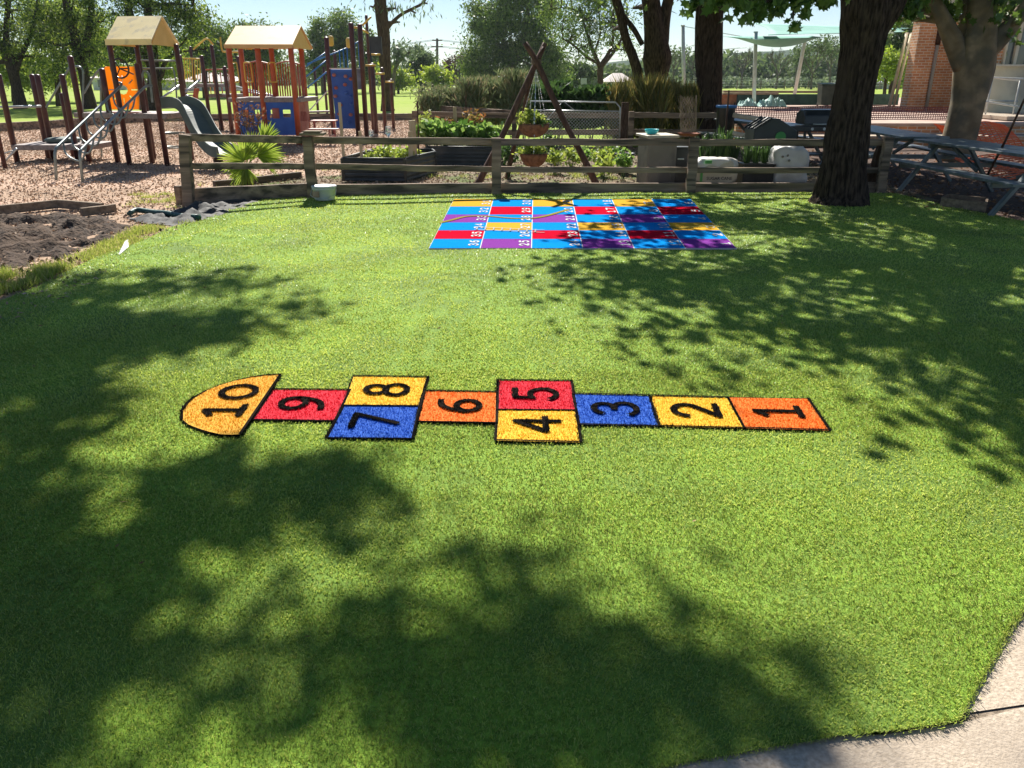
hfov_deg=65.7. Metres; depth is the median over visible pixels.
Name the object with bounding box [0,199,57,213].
timber plank
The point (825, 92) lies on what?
wheelie bin
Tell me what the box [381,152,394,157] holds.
vegetable plant
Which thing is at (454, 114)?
garden stake
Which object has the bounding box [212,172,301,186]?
edging timber
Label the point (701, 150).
strappy plant
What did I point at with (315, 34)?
slender gum
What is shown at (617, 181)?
bark chips
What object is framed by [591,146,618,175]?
garden plant
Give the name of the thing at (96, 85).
house
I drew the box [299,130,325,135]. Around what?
timber board
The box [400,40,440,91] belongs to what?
round tree
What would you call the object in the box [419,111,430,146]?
herb plant
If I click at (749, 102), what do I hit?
cloth heap
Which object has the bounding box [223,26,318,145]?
playhouse
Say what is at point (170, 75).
lime tree
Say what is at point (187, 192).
rail fence
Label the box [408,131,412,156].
garden stake
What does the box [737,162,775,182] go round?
planter box
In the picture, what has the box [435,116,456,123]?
bronze plant
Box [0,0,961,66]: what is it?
sky
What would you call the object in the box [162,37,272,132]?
climbing frame
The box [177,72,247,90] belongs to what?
house
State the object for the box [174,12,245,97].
round tree
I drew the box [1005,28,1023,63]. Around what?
window glass
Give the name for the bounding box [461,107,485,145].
bronze plant
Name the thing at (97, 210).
timber plank
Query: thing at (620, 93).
tussock grass
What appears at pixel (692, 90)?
tussock grass
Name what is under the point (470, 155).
raised bed
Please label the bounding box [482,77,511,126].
rosemary bush
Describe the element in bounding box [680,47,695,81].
bare tree
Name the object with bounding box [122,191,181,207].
grass tufts
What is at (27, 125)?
playground border
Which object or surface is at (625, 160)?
garden plant
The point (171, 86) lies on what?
house
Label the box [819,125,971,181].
picnic table
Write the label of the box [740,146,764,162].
planter plant
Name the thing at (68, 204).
timber plank
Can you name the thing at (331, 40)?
overhead ladder
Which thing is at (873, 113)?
safety net
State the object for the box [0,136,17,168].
stepping posts
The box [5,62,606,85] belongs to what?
tree belt
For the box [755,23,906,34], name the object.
shade sail
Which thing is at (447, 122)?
leafy green
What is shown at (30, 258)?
clods
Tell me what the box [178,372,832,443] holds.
hopscotch court
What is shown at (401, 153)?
vegetable plant
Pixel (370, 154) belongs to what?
vegetable plant
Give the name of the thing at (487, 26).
gum
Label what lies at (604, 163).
garden plant
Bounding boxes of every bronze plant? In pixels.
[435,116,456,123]
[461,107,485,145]
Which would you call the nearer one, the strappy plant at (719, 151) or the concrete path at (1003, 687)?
the concrete path at (1003, 687)
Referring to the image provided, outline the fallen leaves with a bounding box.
[33,205,999,714]
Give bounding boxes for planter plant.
[740,146,755,162]
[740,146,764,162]
[757,146,774,162]
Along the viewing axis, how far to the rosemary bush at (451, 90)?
19.67 m
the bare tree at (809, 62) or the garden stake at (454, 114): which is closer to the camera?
the garden stake at (454, 114)
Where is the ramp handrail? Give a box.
[982,77,1023,119]
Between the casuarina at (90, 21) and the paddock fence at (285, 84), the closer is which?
the casuarina at (90, 21)
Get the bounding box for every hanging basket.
[512,70,554,166]
[515,75,551,137]
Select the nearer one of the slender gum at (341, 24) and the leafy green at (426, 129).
the leafy green at (426, 129)
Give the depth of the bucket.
10.82 m
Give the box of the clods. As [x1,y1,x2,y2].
[0,223,161,276]
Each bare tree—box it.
[669,45,692,77]
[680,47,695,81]
[734,47,752,88]
[766,47,792,88]
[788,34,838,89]
[788,47,814,87]
[817,34,839,82]
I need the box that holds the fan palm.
[217,120,287,185]
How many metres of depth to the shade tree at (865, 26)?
10.06 m
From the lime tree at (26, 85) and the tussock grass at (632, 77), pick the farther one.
the lime tree at (26, 85)
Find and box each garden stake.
[338,102,344,156]
[358,131,362,156]
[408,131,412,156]
[409,120,416,154]
[417,101,419,156]
[453,107,456,122]
[725,90,729,134]
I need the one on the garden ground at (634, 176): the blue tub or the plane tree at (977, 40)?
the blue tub
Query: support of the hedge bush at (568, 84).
on the ground at (404, 104)
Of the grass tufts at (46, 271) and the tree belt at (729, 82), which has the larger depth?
the tree belt at (729, 82)
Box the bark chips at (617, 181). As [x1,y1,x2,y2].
[318,147,917,193]
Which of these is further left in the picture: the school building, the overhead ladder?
the overhead ladder
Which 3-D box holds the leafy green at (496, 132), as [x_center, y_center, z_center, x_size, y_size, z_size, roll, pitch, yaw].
[-0.409,-4.980,15.879,0.676,0.518,0.816,8,23,20]
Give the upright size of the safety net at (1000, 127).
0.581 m
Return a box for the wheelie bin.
[816,83,834,105]
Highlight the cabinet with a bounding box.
[636,133,679,182]
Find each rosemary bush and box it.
[410,81,458,119]
[414,90,445,120]
[429,85,452,98]
[436,86,462,121]
[444,75,494,123]
[469,73,497,125]
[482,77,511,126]
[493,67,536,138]
[522,81,539,138]
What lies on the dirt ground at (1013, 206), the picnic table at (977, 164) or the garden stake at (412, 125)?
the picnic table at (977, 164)
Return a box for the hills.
[402,49,838,68]
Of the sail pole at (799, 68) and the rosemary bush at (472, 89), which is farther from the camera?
the sail pole at (799, 68)
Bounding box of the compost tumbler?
[742,116,796,161]
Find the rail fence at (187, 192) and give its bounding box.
[174,134,893,207]
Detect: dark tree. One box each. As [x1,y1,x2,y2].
[573,0,678,81]
[639,4,723,146]
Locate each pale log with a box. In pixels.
[730,131,744,137]
[732,113,759,120]
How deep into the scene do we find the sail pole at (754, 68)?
31.54 m
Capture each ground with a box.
[0,82,1022,734]
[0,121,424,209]
[0,193,1023,767]
[241,147,939,200]
[722,98,1023,125]
[805,147,1023,219]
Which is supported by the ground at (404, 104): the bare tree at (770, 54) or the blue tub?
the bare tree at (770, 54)
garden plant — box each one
[501,136,524,178]
[541,132,558,161]
[545,147,565,172]
[560,145,580,166]
[575,146,595,173]
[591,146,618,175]
[592,154,615,182]
[604,146,620,166]
[612,147,636,180]
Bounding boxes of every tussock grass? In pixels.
[598,77,637,138]
[609,72,647,137]
[623,78,647,138]
[630,70,678,128]
[658,72,689,128]
[664,80,690,138]
[671,78,703,138]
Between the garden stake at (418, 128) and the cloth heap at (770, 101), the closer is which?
the garden stake at (418, 128)
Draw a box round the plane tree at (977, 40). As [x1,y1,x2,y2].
[888,0,1023,161]
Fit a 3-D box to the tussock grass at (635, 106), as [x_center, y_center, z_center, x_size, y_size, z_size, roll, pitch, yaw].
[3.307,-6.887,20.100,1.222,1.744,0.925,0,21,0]
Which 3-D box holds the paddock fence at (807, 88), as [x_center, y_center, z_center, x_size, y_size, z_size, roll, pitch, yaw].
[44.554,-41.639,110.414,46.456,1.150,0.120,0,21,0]
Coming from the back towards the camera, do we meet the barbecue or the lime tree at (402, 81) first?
the lime tree at (402, 81)
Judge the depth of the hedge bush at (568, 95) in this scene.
19.64 m
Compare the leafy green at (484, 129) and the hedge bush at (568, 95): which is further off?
the hedge bush at (568, 95)
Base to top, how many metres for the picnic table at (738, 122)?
0.749 m
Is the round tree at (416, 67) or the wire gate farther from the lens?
the round tree at (416, 67)
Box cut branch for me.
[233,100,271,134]
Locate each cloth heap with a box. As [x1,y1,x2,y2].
[737,98,756,105]
[757,95,787,106]
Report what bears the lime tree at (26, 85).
on the ground at (404, 104)
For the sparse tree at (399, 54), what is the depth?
73.72 m
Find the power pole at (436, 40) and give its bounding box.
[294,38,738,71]
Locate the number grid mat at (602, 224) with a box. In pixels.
[429,199,736,249]
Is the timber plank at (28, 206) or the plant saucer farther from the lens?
the plant saucer
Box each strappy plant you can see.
[697,134,712,156]
[700,132,717,156]
[712,125,733,156]
[723,130,737,156]
[723,132,746,158]
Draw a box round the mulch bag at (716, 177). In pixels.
[696,157,738,182]
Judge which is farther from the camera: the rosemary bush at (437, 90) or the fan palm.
the rosemary bush at (437, 90)
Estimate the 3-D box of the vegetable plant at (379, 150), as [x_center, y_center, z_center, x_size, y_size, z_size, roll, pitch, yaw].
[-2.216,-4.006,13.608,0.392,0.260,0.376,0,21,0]
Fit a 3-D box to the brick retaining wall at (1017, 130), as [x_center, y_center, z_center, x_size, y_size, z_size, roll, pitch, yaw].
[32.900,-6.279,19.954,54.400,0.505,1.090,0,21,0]
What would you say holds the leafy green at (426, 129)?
on the raised bed at (470, 155)
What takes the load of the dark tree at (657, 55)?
on the ground at (404, 104)
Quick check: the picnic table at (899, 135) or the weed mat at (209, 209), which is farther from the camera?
the picnic table at (899, 135)
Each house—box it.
[90,75,128,89]
[146,77,179,89]
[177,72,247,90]
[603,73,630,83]
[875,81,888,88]
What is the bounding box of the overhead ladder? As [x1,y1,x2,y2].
[306,36,359,112]
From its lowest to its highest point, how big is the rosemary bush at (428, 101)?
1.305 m
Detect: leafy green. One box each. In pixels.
[416,118,442,145]
[427,117,448,145]
[442,120,453,145]
[443,118,476,145]
[469,120,496,145]
[481,121,504,145]
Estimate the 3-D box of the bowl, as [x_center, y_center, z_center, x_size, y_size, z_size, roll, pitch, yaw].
[2.184,-3.947,12.412,0.220,0.075,0.220,0,21,0]
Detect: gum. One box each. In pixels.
[294,5,355,92]
[317,2,376,72]
[441,0,590,84]
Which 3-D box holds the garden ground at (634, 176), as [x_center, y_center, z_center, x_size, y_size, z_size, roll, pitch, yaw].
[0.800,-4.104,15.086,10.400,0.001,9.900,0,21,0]
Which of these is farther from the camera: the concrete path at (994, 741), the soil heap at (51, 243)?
the soil heap at (51, 243)
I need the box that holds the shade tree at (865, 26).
[680,0,924,206]
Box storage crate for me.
[674,146,687,181]
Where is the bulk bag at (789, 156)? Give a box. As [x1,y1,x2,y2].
[768,146,809,181]
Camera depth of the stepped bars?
25.15 m
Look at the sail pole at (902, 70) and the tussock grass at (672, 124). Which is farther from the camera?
the sail pole at (902, 70)
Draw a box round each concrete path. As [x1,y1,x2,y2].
[665,707,1023,767]
[964,616,1023,712]
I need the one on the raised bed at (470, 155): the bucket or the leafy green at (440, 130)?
the leafy green at (440, 130)
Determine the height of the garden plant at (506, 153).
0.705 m
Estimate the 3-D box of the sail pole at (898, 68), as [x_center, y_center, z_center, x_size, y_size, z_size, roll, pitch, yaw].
[14.594,-11.838,29.966,0.228,2.711,1.930,13,25,30]
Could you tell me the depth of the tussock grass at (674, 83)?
20.33 m
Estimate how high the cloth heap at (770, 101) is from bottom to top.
0.437 m
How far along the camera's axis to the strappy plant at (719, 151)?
12.53 m
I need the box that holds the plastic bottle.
[385,126,390,151]
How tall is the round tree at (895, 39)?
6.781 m
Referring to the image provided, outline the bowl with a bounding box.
[645,129,658,133]
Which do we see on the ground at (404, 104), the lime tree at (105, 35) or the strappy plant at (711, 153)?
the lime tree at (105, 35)
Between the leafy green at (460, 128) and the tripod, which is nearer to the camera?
the tripod
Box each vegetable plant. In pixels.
[363,148,382,157]
[374,145,394,156]
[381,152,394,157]
[393,145,413,157]
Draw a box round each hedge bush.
[523,83,564,137]
[540,79,576,137]
[557,87,587,137]
[569,82,611,138]
[599,82,614,138]
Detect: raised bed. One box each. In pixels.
[340,148,436,181]
[425,145,502,165]
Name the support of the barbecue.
on the garden ground at (634, 176)
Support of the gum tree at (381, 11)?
on the ground at (404, 104)
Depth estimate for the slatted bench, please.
20.09 m
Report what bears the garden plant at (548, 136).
on the garden ground at (634, 176)
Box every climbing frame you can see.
[0,16,238,181]
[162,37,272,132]
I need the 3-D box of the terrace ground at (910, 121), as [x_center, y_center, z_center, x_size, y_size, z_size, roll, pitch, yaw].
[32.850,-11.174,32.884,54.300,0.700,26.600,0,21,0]
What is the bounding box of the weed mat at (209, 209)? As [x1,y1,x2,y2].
[130,199,257,225]
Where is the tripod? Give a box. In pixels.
[475,42,598,182]
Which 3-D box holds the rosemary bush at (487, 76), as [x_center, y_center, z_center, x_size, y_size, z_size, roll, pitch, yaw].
[-0.618,-7.155,20.556,1.392,1.710,1.092,0,21,0]
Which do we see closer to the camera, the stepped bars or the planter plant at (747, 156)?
the planter plant at (747, 156)
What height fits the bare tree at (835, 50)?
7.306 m
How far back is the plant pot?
14.05 m
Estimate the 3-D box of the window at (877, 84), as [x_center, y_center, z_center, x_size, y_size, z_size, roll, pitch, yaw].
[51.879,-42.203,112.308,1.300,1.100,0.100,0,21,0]
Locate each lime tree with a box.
[0,35,54,100]
[0,53,79,99]
[13,0,107,82]
[57,22,133,100]
[129,44,200,96]
[373,58,424,93]
[416,61,464,87]
[877,45,909,93]
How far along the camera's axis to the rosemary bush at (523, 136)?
20.46 m
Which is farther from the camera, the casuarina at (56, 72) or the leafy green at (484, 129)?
the casuarina at (56, 72)
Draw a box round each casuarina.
[0,0,78,108]
[2,0,117,105]
[15,0,122,108]
[94,0,223,109]
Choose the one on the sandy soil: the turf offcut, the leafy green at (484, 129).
the turf offcut
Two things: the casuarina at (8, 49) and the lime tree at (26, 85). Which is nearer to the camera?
the casuarina at (8, 49)
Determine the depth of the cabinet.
12.36 m
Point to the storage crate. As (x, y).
(681, 155)
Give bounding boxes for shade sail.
[723,36,822,46]
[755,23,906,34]
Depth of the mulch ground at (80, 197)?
14.44 m
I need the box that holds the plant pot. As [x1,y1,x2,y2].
[615,152,634,173]
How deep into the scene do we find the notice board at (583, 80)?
82.19 m
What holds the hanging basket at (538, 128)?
hanging from the tripod
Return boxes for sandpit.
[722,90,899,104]
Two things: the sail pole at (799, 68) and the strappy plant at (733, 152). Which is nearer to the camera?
the strappy plant at (733, 152)
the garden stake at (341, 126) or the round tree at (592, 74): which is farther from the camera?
the round tree at (592, 74)
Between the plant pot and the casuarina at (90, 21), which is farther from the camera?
the casuarina at (90, 21)
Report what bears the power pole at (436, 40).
on the ground at (404, 104)
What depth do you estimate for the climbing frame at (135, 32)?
15.47 m
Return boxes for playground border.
[0,113,411,131]
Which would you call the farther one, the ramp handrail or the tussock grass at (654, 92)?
the ramp handrail
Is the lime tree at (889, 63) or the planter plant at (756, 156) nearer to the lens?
the planter plant at (756, 156)
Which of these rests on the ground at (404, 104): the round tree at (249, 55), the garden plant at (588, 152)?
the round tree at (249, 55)
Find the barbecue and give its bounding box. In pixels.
[788,109,830,155]
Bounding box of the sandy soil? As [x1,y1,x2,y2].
[0,205,171,299]
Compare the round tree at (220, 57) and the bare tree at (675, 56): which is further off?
the bare tree at (675, 56)
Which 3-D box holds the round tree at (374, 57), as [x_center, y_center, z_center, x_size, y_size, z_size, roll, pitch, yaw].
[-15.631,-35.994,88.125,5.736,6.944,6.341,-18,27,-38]
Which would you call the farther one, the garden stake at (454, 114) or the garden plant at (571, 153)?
the garden stake at (454, 114)
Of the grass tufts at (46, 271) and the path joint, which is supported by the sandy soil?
the grass tufts at (46, 271)
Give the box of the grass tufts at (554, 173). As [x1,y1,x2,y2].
[197,170,617,186]
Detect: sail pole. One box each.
[681,25,685,84]
[752,31,757,101]
[793,42,805,93]
[888,32,908,107]
[891,32,911,107]
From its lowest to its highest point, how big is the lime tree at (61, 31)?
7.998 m
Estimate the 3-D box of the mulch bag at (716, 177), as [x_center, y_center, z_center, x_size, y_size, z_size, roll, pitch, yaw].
[3.139,-3.253,12.229,0.727,0.474,0.415,0,21,0]
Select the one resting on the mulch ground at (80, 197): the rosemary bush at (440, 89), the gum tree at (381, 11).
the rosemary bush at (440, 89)
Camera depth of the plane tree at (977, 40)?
15.53 m
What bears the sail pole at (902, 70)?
on the terrace ground at (910, 121)
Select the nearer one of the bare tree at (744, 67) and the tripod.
the tripod
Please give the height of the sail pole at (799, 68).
2.659 m
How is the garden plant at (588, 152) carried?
on the garden ground at (634, 176)
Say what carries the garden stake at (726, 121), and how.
on the garden ground at (634, 176)
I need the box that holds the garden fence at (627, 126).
[412,102,733,150]
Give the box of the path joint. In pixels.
[883,704,1023,734]
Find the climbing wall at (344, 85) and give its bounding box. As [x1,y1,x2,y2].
[324,22,368,136]
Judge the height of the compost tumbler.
0.890 m
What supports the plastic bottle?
on the raised bed at (428, 156)
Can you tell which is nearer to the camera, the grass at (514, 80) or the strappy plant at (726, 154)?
the strappy plant at (726, 154)
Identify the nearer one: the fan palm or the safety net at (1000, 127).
the fan palm
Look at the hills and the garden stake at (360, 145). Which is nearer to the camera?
the garden stake at (360, 145)
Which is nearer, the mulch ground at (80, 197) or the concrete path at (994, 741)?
the concrete path at (994, 741)
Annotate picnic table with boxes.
[696,118,823,160]
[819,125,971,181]
[890,139,1023,215]
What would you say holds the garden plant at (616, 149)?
on the garden ground at (634, 176)
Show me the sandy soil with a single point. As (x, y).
(119, 216)
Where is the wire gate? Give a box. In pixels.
[530,100,620,148]
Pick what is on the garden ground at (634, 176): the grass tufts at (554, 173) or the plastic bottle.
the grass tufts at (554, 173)
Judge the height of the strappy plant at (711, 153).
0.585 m
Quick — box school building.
[900,0,1023,112]
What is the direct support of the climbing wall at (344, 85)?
on the mulch ground at (80, 197)
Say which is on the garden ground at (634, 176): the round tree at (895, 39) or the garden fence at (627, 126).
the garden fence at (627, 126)
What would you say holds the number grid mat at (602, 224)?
on the turf ground at (444, 619)
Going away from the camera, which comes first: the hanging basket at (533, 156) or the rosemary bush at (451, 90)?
the hanging basket at (533, 156)
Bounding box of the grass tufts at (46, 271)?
[0,256,81,295]
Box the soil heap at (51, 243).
[0,212,132,268]
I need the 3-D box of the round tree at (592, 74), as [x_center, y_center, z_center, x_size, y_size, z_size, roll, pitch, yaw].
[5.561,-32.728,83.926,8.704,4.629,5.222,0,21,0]
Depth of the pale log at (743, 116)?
16.77 m
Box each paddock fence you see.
[7,80,424,88]
[689,80,903,88]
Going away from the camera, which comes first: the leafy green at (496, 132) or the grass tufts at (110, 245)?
the grass tufts at (110, 245)
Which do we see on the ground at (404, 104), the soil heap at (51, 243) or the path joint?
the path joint
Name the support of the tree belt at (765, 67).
on the ground at (404, 104)
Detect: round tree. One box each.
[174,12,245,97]
[210,12,296,95]
[348,27,390,86]
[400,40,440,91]
[526,50,605,87]
[876,16,913,93]
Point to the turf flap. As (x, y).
(126, 244)
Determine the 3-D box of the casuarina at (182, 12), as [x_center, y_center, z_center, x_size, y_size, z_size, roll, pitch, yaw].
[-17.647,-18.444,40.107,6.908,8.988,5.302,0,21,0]
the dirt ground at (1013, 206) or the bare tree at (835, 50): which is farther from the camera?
the bare tree at (835, 50)
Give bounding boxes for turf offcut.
[127,207,201,218]
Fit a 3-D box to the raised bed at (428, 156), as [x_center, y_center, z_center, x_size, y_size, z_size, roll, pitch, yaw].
[-2.032,-3.817,13.768,1.287,0.380,1.910,3,21,7]
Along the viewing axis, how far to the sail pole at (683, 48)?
33.16 m
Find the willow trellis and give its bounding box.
[678,95,696,137]
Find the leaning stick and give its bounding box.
[982,99,1023,182]
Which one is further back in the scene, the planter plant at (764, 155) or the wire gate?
the wire gate
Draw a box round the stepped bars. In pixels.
[354,15,394,132]
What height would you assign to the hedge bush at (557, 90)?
1.484 m
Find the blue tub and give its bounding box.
[716,105,736,152]
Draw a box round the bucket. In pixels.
[310,184,336,200]
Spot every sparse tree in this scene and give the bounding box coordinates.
[377,38,430,94]
[522,0,643,83]
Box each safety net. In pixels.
[735,105,948,120]
[934,121,1023,146]
[954,154,1023,179]
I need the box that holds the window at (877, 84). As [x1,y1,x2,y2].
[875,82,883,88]
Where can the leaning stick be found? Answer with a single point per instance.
(1005, 140)
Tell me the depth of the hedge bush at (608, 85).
19.98 m
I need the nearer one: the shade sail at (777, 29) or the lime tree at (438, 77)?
the shade sail at (777, 29)
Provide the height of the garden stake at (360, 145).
0.416 m
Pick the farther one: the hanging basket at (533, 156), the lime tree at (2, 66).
the lime tree at (2, 66)
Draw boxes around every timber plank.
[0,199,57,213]
[56,199,103,209]
[79,204,116,215]
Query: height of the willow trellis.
0.604 m
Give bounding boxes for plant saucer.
[678,132,699,135]
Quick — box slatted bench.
[308,120,338,144]
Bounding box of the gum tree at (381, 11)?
[345,0,441,110]
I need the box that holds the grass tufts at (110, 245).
[60,219,196,266]
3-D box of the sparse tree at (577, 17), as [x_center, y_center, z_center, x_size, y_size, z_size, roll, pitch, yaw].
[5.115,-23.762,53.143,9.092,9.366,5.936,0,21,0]
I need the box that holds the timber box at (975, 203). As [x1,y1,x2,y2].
[940,194,987,211]
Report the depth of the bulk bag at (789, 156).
12.18 m
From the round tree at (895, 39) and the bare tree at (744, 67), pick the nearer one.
the round tree at (895, 39)
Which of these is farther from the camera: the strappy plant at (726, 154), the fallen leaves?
the strappy plant at (726, 154)
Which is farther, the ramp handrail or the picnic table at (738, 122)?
the ramp handrail
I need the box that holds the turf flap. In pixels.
[119,241,128,254]
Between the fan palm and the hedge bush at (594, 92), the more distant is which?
the hedge bush at (594, 92)
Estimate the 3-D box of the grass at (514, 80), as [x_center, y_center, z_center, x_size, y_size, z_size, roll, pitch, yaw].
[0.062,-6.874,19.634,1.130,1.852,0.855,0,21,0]
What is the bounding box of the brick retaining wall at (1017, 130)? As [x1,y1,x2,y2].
[733,123,1023,145]
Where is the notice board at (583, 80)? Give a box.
[581,78,586,83]
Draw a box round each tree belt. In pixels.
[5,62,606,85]
[594,49,837,82]
[667,75,902,88]
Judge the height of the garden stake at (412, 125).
0.622 m
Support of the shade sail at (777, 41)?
attached to the sail pole at (754, 68)

